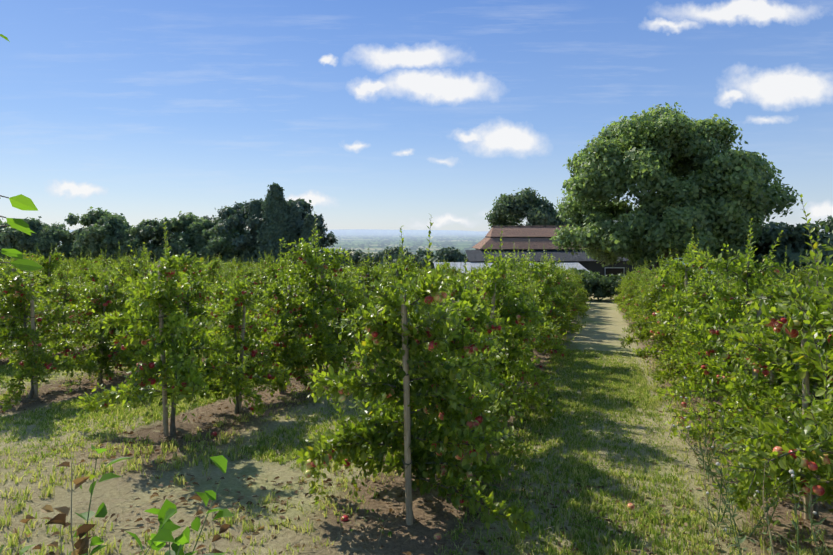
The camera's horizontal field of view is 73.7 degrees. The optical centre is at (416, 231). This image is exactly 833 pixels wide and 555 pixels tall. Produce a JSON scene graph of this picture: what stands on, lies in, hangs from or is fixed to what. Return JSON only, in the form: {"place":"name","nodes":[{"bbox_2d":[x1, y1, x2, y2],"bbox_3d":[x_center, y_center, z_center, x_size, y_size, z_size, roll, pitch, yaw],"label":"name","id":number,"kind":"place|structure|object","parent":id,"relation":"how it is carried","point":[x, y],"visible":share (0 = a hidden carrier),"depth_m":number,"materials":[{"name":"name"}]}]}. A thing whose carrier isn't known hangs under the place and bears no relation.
{"place":"outdoors","nodes":[
{"label":"outdoors","id":0,"kind":"place"},
{"bbox_2d":[0,229,832,554],"bbox_3d":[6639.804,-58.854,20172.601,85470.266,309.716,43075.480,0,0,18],"label":"ground","id":1,"kind":"structure","parent":0,"point":[606,325],"depth_m":5.28,"materials":[{"name":"soil"}]},
{"bbox_2d":[0,34,43,270],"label":"leaves","id":2,"kind":"object","parent":1,"relation":"on","point":[21,202],"visible":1,"depth_m":1.89,"materials":[{"name":"green plant"}]},
{"bbox_2d":[0,415,44,438],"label":"grass","id":3,"kind":"structure","parent":1,"relation":"on","point":[8,421],"depth_m":6.85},
{"bbox_2d":[0,216,60,260],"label":"windbreak tree","id":4,"kind":"object","parent":1,"relation":"on","point":[16,239],"visible":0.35,"depth_m":67.17,"materials":[{"name":"green plant"}]},
{"bbox_2d":[0,250,69,357],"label":"apple tree","id":5,"kind":"object","parent":1,"relation":"on","point":[10,324],"visible":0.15,"depth_m":11.39,"materials":[{"name":"green plant"}]},
{"bbox_2d":[0,499,98,554],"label":"grass","id":6,"kind":"structure","parent":1,"relation":"on","point":[12,542],"depth_m":4.23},
{"bbox_2d":[0,456,99,512],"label":"grass","id":7,"kind":"structure","parent":1,"relation":"on","point":[49,490],"depth_m":5.22,"materials":[{"name":"plant"}]},
{"bbox_2d":[0,257,101,411],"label":"apple tree","id":8,"kind":"object","parent":1,"relation":"on","point":[31,358],"visible":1,"depth_m":8.14,"materials":[{"name":"green plant"}]},
{"bbox_2d":[29,243,73,302],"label":"apple tree","id":9,"kind":"object","parent":1,"relation":"on","point":[49,266],"visible":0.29,"depth_m":22.58,"materials":[{"name":"green plant"}]},
{"bbox_2d":[31,222,74,263],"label":"windbreak tree","id":10,"kind":"object","parent":1,"relation":"on","point":[58,232],"visible":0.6,"depth_m":68.14,"materials":[{"name":"green plant"}]},
{"bbox_2d":[0,422,110,461],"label":"grass","id":11,"kind":"structure","parent":1,"relation":"on","point":[6,449],"depth_m":6.31,"materials":[{"name":"plant"}]},
{"bbox_2d":[1,400,111,427],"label":"grass","id":12,"kind":"structure","parent":1,"relation":"on","point":[53,411],"depth_m":7.41,"materials":[{"name":"plant"}]},
{"bbox_2d":[0,459,140,554],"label":"tall weed","id":13,"kind":"object","parent":1,"relation":"on","point":[81,546],"visible":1,"depth_m":1.96,"materials":[{"name":"brown plant"}]},
{"bbox_2d":[36,267,106,348],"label":"apple tree","id":14,"kind":"object","parent":1,"relation":"on","point":[72,300],"visible":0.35,"depth_m":12.29,"materials":[{"name":"green plant"}]},
{"bbox_2d":[12,444,131,554],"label":"tall weed","id":15,"kind":"object","parent":1,"relation":"on","point":[101,512],"visible":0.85,"depth_m":2.12,"materials":[{"name":"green plant"}]},
{"bbox_2d":[41,264,148,383],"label":"apple tree","id":16,"kind":"object","parent":1,"relation":"on","point":[103,301],"visible":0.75,"depth_m":9.29,"materials":[{"name":"green plant"}]},
{"bbox_2d":[64,206,126,259],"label":"windbreak tree","id":17,"kind":"object","parent":1,"relation":"on","point":[90,218],"visible":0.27,"depth_m":65.89,"materials":[{"name":"green plant"}]},
{"bbox_2d":[66,251,133,342],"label":"apple tree","id":18,"kind":"object","parent":1,"relation":"on","point":[93,276],"visible":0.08,"depth_m":13.56,"materials":[{"name":"green plant"}]},
{"bbox_2d":[27,431,174,471],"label":"grass","id":19,"kind":"structure","parent":1,"relation":"on","point":[108,455],"depth_m":6.05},
{"bbox_2d":[76,213,134,262],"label":"windbreak tree","id":20,"kind":"object","parent":1,"relation":"on","point":[103,229],"visible":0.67,"depth_m":63.20,"materials":[{"name":"green plant"}]},
{"bbox_2d":[49,407,169,437],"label":"grass","id":21,"kind":"structure","parent":1,"relation":"on","point":[107,419],"depth_m":7.16,"materials":[{"name":"plant"}]},
{"bbox_2d":[41,521,190,554],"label":"grass","id":22,"kind":"structure","parent":1,"relation":"on","point":[102,550],"depth_m":3.99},
{"bbox_2d":[98,243,137,312],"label":"apple tree","id":23,"kind":"object","parent":1,"relation":"on","point":[122,264],"visible":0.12,"depth_m":17.91,"materials":[{"name":"green plant"}]},
{"bbox_2d":[32,529,213,554],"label":"tall weed","id":24,"kind":"object","parent":1,"relation":"on","point":[163,535],"visible":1,"depth_m":1.43,"materials":[{"name":"green plant"}]},
{"bbox_2d":[19,494,230,554],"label":"tall weed","id":25,"kind":"object","parent":1,"relation":"on","point":[170,526],"visible":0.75,"depth_m":1.75,"materials":[{"name":"green plant"}]},
{"bbox_2d":[109,225,157,260],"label":"windbreak tree","id":26,"kind":"object","parent":1,"relation":"on","point":[136,241],"visible":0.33,"depth_m":63.53,"materials":[{"name":"green plant"}]},
{"bbox_2d":[91,261,180,372],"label":"apple tree","id":27,"kind":"object","parent":1,"relation":"on","point":[132,349],"visible":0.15,"depth_m":10.32,"materials":[{"name":"green plant"}]},
{"bbox_2d":[121,245,156,309],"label":"apple tree","id":28,"kind":"object","parent":1,"relation":"on","point":[140,261],"visible":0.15,"depth_m":18.61,"materials":[{"name":"green plant"}]},
{"bbox_2d":[119,218,173,262],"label":"windbreak tree","id":29,"kind":"object","parent":1,"relation":"on","point":[148,228],"visible":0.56,"depth_m":63.53,"materials":[{"name":"green plant"}]},
{"bbox_2d":[112,394,211,417],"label":"grass","id":30,"kind":"structure","parent":1,"relation":"on","point":[181,404],"depth_m":7.93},
{"bbox_2d":[95,441,240,485],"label":"grass","id":31,"kind":"structure","parent":1,"relation":"on","point":[205,461],"depth_m":5.75,"materials":[{"name":"plant"}]},
{"bbox_2d":[76,223,262,436],"bbox_3d":[-2.813,1.235,6.656,2.347,2.718,1.786,0,0,41],"label":"apple tree","id":32,"kind":"object","parent":1,"relation":"on","point":[176,367],"visible":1,"depth_m":6.57,"materials":[{"name":"green plant"}]},
{"bbox_2d":[117,256,233,347],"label":"apple tree","id":33,"kind":"object","parent":1,"relation":"on","point":[193,310],"visible":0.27,"depth_m":11.54,"materials":[{"name":"green plant"}]},
{"bbox_2d":[158,211,202,257],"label":"windbreak tree","id":34,"kind":"object","parent":1,"relation":"on","point":[180,226],"visible":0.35,"depth_m":64.13,"materials":[{"name":"green plant"}]},
{"bbox_2d":[145,455,233,554],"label":"tall weed","id":35,"kind":"object","parent":1,"relation":"on","point":[183,538],"visible":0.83,"depth_m":1.86,"materials":[{"name":"green plant"}]},
{"bbox_2d":[165,217,222,264],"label":"windbreak tree","id":36,"kind":"object","parent":1,"relation":"on","point":[198,227],"visible":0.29,"depth_m":62.33,"materials":[{"name":"green plant"}]},
{"bbox_2d":[182,255,236,320],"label":"apple tree","id":37,"kind":"object","parent":1,"relation":"on","point":[194,274],"visible":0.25,"depth_m":16.77,"materials":[{"name":"green plant"}]},
{"bbox_2d":[195,224,242,265],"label":"windbreak tree","id":38,"kind":"object","parent":1,"relation":"on","point":[214,243],"visible":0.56,"depth_m":61.23,"materials":[{"name":"green plant"}]},
{"bbox_2d":[165,419,285,455],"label":"grass","id":39,"kind":"structure","parent":1,"relation":"on","point":[202,442],"depth_m":6.49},
{"bbox_2d":[197,270,269,351],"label":"apple tree","id":40,"kind":"object","parent":1,"relation":"on","point":[218,291],"visible":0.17,"depth_m":12.71,"materials":[{"name":"green plant"}]},
{"bbox_2d":[210,198,264,260],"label":"round tree","id":41,"kind":"object","parent":1,"relation":"on","point":[232,216],"visible":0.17,"depth_m":62.23,"materials":[{"name":"green plant"}]},
{"bbox_2d":[195,262,296,415],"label":"apple tree","id":42,"kind":"object","parent":1,"relation":"on","point":[232,324],"visible":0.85,"depth_m":7.63,"materials":[{"name":"green plant"}]},
{"bbox_2d":[238,199,262,265],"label":"conifer tree","id":43,"kind":"object","parent":1,"relation":"on","point":[252,210],"visible":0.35,"depth_m":62.31,"materials":[{"name":"green plant"}]},
{"bbox_2d":[245,260,289,346],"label":"apple tree","id":44,"kind":"object","parent":1,"relation":"on","point":[259,281],"visible":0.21,"depth_m":13.66,"materials":[{"name":"green plant"}]},
{"bbox_2d":[217,405,319,430],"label":"grass","id":45,"kind":"structure","parent":1,"relation":"on","point":[276,419],"depth_m":7.43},
{"bbox_2d":[251,182,291,266],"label":"conifer tree","id":46,"kind":"object","parent":1,"relation":"on","point":[271,231],"visible":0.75,"depth_m":60.58,"materials":[{"name":"green plant"}]},
{"bbox_2d":[190,494,355,554],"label":"grass","id":47,"kind":"structure","parent":1,"relation":"on","point":[244,525],"depth_m":4.33,"materials":[{"name":"plant"}]},
{"bbox_2d":[231,429,321,468],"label":"grass","id":48,"kind":"structure","parent":1,"relation":"on","point":[263,447],"depth_m":6.26,"materials":[{"name":"plant"}]},
{"bbox_2d":[259,241,305,331],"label":"apple tree","id":49,"kind":"object","parent":1,"relation":"on","point":[275,274],"visible":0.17,"depth_m":14.97,"materials":[{"name":"green plant"}]},
{"bbox_2d":[237,198,337,256],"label":"round tree","id":50,"kind":"object","parent":1,"relation":"on","point":[304,209],"visible":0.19,"depth_m":63.81,"materials":[{"name":"green plant"}]},
{"bbox_2d":[237,254,343,402],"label":"apple tree","id":51,"kind":"object","parent":1,"relation":"on","point":[277,339],"visible":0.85,"depth_m":8.79,"materials":[{"name":"green plant"}]},
{"bbox_2d":[281,201,300,263],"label":"conifer tree","id":52,"kind":"object","parent":1,"relation":"on","point":[293,212],"visible":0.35,"depth_m":61.44,"materials":[{"name":"green plant"}]},
{"bbox_2d":[294,212,325,264],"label":"conifer tree","id":53,"kind":"object","parent":1,"relation":"on","point":[308,226],"visible":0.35,"depth_m":59.94,"materials":[{"name":"green plant"}]},
{"bbox_2d":[253,211,374,382],"bbox_3d":[-1.852,1.233,9.812,2.154,3.220,2.597,-3,9,-19],"label":"apple tree","id":54,"kind":"object","parent":1,"relation":"on","point":[313,265],"visible":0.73,"depth_m":9.60,"materials":[{"name":"green plant"}]},
{"bbox_2d":[277,412,362,438],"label":"grass","id":55,"kind":"structure","parent":1,"relation":"on","point":[310,426],"depth_m":7.17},
{"bbox_2d":[263,459,394,516],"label":"grass","id":56,"kind":"structure","parent":1,"relation":"on","point":[317,490],"depth_m":5.10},
{"bbox_2d":[312,260,388,367],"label":"apple tree","id":57,"kind":"object","parent":1,"relation":"on","point":[349,304],"visible":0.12,"depth_m":10.99,"materials":[{"name":"green plant"}]},
{"bbox_2d":[334,248,402,359],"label":"apple tree","id":58,"kind":"object","parent":1,"relation":"on","point":[369,276],"visible":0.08,"depth_m":12.04,"materials":[{"name":"green plant"}]},
{"bbox_2d":[377,242,419,312],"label":"apple tree","id":59,"kind":"object","parent":1,"relation":"on","point":[411,268],"visible":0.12,"depth_m":14.33,"materials":[{"name":"green plant"}]},
{"bbox_2d":[376,246,423,269],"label":"scrub tree","id":60,"kind":"object","parent":1,"relation":"on","point":[394,253],"visible":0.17,"depth_m":57.24,"materials":[{"name":"green plant"}]},
{"bbox_2d":[283,218,537,539],"bbox_3d":[-0.101,1.166,4.663,2.018,2.652,1.537,-1,5,5],"label":"apple tree","id":61,"kind":"object","parent":1,"relation":"on","point":[426,439],"visible":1,"depth_m":4.41,"materials":[{"name":"green plant"}]},
{"bbox_2d":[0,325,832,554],"bbox_3d":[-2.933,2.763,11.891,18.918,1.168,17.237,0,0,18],"label":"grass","id":62,"kind":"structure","parent":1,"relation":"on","point":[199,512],"depth_m":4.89,"materials":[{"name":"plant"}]},
{"bbox_2d":[420,246,467,270],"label":"scrub tree","id":63,"kind":"object","parent":1,"relation":"on","point":[456,255],"visible":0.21,"depth_m":56.88,"materials":[{"name":"green plant"}]},
{"bbox_2d":[348,265,541,489],"bbox_3d":[0.377,1.456,5.688,2.237,2.239,1.862,0,0,-28],"label":"apple tree","id":64,"kind":"object","parent":1,"relation":"on","point":[467,345],"visible":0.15,"depth_m":5.48,"materials":[{"name":"green plant"}]},
{"bbox_2d":[414,258,530,422],"bbox_3d":[0.523,1.471,6.729,1.679,2.349,1.746,0,0,43],"label":"apple tree","id":65,"kind":"object","parent":1,"relation":"on","point":[461,292],"visible":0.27,"depth_m":6.57,"materials":[{"name":"green plant"}]},
{"bbox_2d":[459,225,563,422],"bbox_3d":[1.129,1.328,7.887,2.152,2.847,1.915,6,1,34],"label":"apple tree","id":66,"kind":"object","parent":1,"relation":"on","point":[495,289],"visible":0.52,"depth_m":7.68,"materials":[{"name":"green plant"}]},
{"bbox_2d":[434,487,595,554],"bbox_3d":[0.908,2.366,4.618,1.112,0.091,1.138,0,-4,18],"label":"grass","id":67,"kind":"structure","parent":1,"relation":"on","point":[540,528],"depth_m":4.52,"materials":[{"name":"plant"}]},
{"bbox_2d":[478,259,556,392],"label":"apple tree","id":68,"kind":"object","parent":1,"relation":"on","point":[528,290],"visible":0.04,"depth_m":8.74,"materials":[{"name":"green plant"}]},
{"bbox_2d":[485,187,566,228],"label":"broadleaf tree","id":69,"kind":"object","parent":1,"relation":"on","point":[533,209],"visible":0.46,"depth_m":70.56,"materials":[{"name":"green plant"}]},
{"bbox_2d":[485,240,568,355],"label":"apple tree","id":70,"kind":"object","parent":1,"relation":"on","point":[557,348],"visible":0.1,"depth_m":11.97,"materials":[{"name":"green plant"}]},
{"bbox_2d":[486,249,572,395],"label":"apple tree","id":71,"kind":"object","parent":1,"relation":"on","point":[549,335],"visible":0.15,"depth_m":9.93,"materials":[{"name":"green plant"}]},
{"bbox_2d":[474,455,596,508],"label":"grass","id":72,"kind":"structure","parent":1,"relation":"on","point":[531,467],"depth_m":5.45,"materials":[{"name":"plant"}]},
{"bbox_2d":[508,236,572,360],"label":"apple tree","id":73,"kind":"object","parent":1,"relation":"on","point":[541,275],"visible":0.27,"depth_m":12.98,"materials":[{"name":"green plant"}]},
{"bbox_2d":[433,226,650,287],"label":"farmhouse","id":74,"kind":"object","parent":1,"relation":"on","point":[539,237],"depth_m":57.78,"materials":[{"name":"tile"}]},
{"bbox_2d":[493,435,594,472],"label":"grass","id":75,"kind":"structure","parent":1,"relation":"on","point":[545,449],"depth_m":6.26,"materials":[{"name":"plant"}]},
{"bbox_2d":[508,415,594,445],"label":"grass","id":76,"kind":"structure","parent":1,"relation":"on","point":[544,426],"depth_m":7.14,"materials":[{"name":"plant"}]},
{"bbox_2d":[531,289,574,350],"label":"apple tree","id":77,"kind":"object","parent":1,"relation":"on","point":[553,313],"visible":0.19,"depth_m":14.27,"materials":[{"name":"green plant"}]},
{"bbox_2d":[513,403,594,425],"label":"grass","id":78,"kind":"structure","parent":1,"relation":"on","point":[566,412],"depth_m":7.93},
{"bbox_2d":[530,245,581,343],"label":"apple tree","id":79,"kind":"object","parent":1,"relation":"on","point":[568,325],"visible":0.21,"depth_m":15.31,"materials":[{"name":"green plant"}]},
{"bbox_2d":[530,252,588,334],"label":"apple tree","id":80,"kind":"object","parent":1,"relation":"on","point":[553,263],"visible":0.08,"depth_m":16.16,"materials":[{"name":"green plant"}]},
{"bbox_2d":[525,390,594,409],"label":"grass","id":81,"kind":"structure","parent":1,"relation":"on","point":[562,399],"depth_m":8.84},
{"bbox_2d":[532,380,596,396],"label":"grass","id":82,"kind":"structure","parent":1,"relation":"on","point":[582,387],"depth_m":9.67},
{"bbox_2d":[549,257,590,330],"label":"apple tree","id":83,"kind":"object","parent":1,"relation":"on","point":[564,294],"visible":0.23,"depth_m":18.53,"materials":[{"name":"green plant"}]},
{"bbox_2d":[543,364,596,376],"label":"grass","id":84,"kind":"structure","parent":1,"relation":"on","point":[576,370],"depth_m":11.43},
{"bbox_2d":[578,271,611,301],"bbox_3d":[11.778,3.918,38.603,3.547,2.423,3.562,0,0,-2],"label":"hedge","id":85,"kind":"object","parent":1,"relation":"on","point":[594,279],"visible":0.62,"depth_m":37.40,"materials":[{"name":"green plant"}]},
{"bbox_2d":[587,366,644,380],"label":"grass","id":86,"kind":"structure","parent":1,"relation":"on","point":[609,373],"depth_m":11.15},
{"bbox_2d":[586,374,648,389],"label":"grass","id":87,"kind":"structure","parent":1,"relation":"on","point":[609,381],"depth_m":10.33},
{"bbox_2d":[585,384,653,402],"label":"grass","id":88,"kind":"structure","parent":1,"relation":"on","point":[618,392],"depth_m":9.47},
{"bbox_2d":[581,394,659,415],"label":"grass","id":89,"kind":"structure","parent":1,"relation":"on","point":[615,403],"depth_m":8.60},
{"bbox_2d":[582,406,665,432],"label":"grass","id":90,"kind":"structure","parent":1,"relation":"on","point":[611,412],"depth_m":7.78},
{"bbox_2d":[578,423,674,453],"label":"grass","id":91,"kind":"structure","parent":1,"relation":"on","point":[592,437],"depth_m":6.86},
{"bbox_2d":[578,440,687,485],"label":"grass","id":92,"kind":"structure","parent":1,"relation":"on","point":[598,456],"depth_m":5.99,"materials":[{"name":"plant"}]},
{"bbox_2d":[569,466,702,526],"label":"grass","id":93,"kind":"structure","parent":1,"relation":"on","point":[656,493],"depth_m":5.13,"materials":[{"name":"plant"}]},
{"bbox_2d":[565,502,717,554],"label":"grass","id":94,"kind":"structure","parent":1,"relation":"on","point":[621,548],"depth_m":4.37,"materials":[{"name":"plant"}]},
{"bbox_2d":[617,241,726,351],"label":"apple tree","id":95,"kind":"object","parent":1,"relation":"on","point":[655,295],"visible":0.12,"depth_m":13.67,"materials":[{"name":"green plant"}]},
{"bbox_2d":[550,102,802,273],"bbox_3d":[19.007,-2.521,43.022,16.524,16.105,16.096,0,0,-16],"label":"tree","id":96,"kind":"object","parent":1,"relation":"on","point":[652,151],"visible":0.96,"depth_m":39.04,"materials":[{"name":"green plant"}]},
{"bbox_2d":[632,227,727,368],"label":"apple tree","id":97,"kind":"object","parent":1,"relation":"on","point":[683,274],"visible":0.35,"depth_m":11.49,"materials":[{"name":"green plant"}]},
{"bbox_2d":[650,250,726,399],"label":"apple tree","id":98,"kind":"object","parent":1,"relation":"on","point":[664,373],"visible":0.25,"depth_m":10.03,"materials":[{"name":"green plant"}]},
{"bbox_2d":[655,266,751,418],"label":"apple tree","id":99,"kind":"object","parent":1,"relation":"on","point":[697,300],"visible":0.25,"depth_m":8.09,"materials":[{"name":"green plant"}]},
{"bbox_2d":[677,376,740,482],"bbox_3d":[2.971,2.041,5.700,0.418,0.986,1.009,0,0,-7],"label":"thistle weed","id":100,"kind":"object","parent":1,"relation":"on","point":[701,449],"visible":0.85,"depth_m":5.59,"materials":[{"name":"green plant"}]},
{"bbox_2d":[655,276,762,399],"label":"apple tree","id":101,"kind":"object","parent":1,"relation":"on","point":[671,364],"visible":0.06,"depth_m":9.45,"materials":[{"name":"green plant"}]},
{"bbox_2d":[653,218,799,440],"bbox_3d":[4.157,1.292,6.985,2.018,2.922,2.087,4,1,18],"label":"apple tree","id":102,"kind":"object","parent":1,"relation":"on","point":[759,281],"visible":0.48,"depth_m":6.97,"materials":[{"name":"green plant"}]},
{"bbox_2d":[673,409,808,543],"bbox_3d":[2.635,1.975,4.467,1.009,0.986,0.418,0,0,17],"label":"thistle weed","id":103,"kind":"object","parent":1,"relation":"on","point":[727,506],"visible":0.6,"depth_m":4.52,"materials":[{"name":"green plant"}]},
{"bbox_2d":[684,434,812,554],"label":"thistle weed","id":104,"kind":"object","parent":1,"relation":"on","point":[742,538],"visible":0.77,"depth_m":3.75,"materials":[{"name":"green plant"}]},
{"bbox_2d":[677,479,824,543],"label":"grass","id":105,"kind":"structure","parent":1,"relation":"on","point":[756,516],"depth_m":4.75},
{"bbox_2d":[673,290,831,468],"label":"apple tree","id":106,"kind":"object","parent":1,"relation":"on","point":[770,381],"visible":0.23,"depth_m":5.81,"materials":[{"name":"green plant"}]},
{"bbox_2d":[686,514,832,554],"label":"grass","id":107,"kind":"structure","parent":1,"relation":"on","point":[804,551],"depth_m":4.30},
{"bbox_2d":[704,219,832,519],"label":"apple tree","id":108,"kind":"object","parent":1,"relation":"on","point":[783,295],"visible":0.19,"depth_m":4.77,"materials":[{"name":"green plant"}]},
{"bbox_2d":[727,222,813,281],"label":"scrub tree","id":109,"kind":"object","parent":1,"relation":"on","point":[798,245],"visible":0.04,"depth_m":41.39,"materials":[{"name":"green plant"}]},
{"bbox_2d":[711,194,832,510],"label":"apple tree","id":110,"kind":"object","parent":1,"relation":"on","point":[794,459],"visible":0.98,"depth_m":3.89,"materials":[{"name":"green plant"}]},
{"bbox_2d":[752,220,832,275],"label":"scrub tree","id":111,"kind":"object","parent":1,"relation":"on","point":[798,232],"visible":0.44,"depth_m":40.71,"materials":[{"name":"green plant"}]},
{"bbox_2d":[756,460,830,554],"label":"thistle weed","id":112,"kind":"object","parent":1,"relation":"on","point":[813,522],"visible":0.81,"depth_m":3.63,"materials":[{"name":"green plant"}]},
{"bbox_2d":[0,0,832,230],"label":"sky","id":113,"kind":"structure","parent":0,"point":[377,114],"materials":[{"name":"blue"}]},
{"bbox_2d":[588,361,641,372],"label":"grass","id":114,"kind":"structure","parent":0,"point":[614,366],"depth_m":12.04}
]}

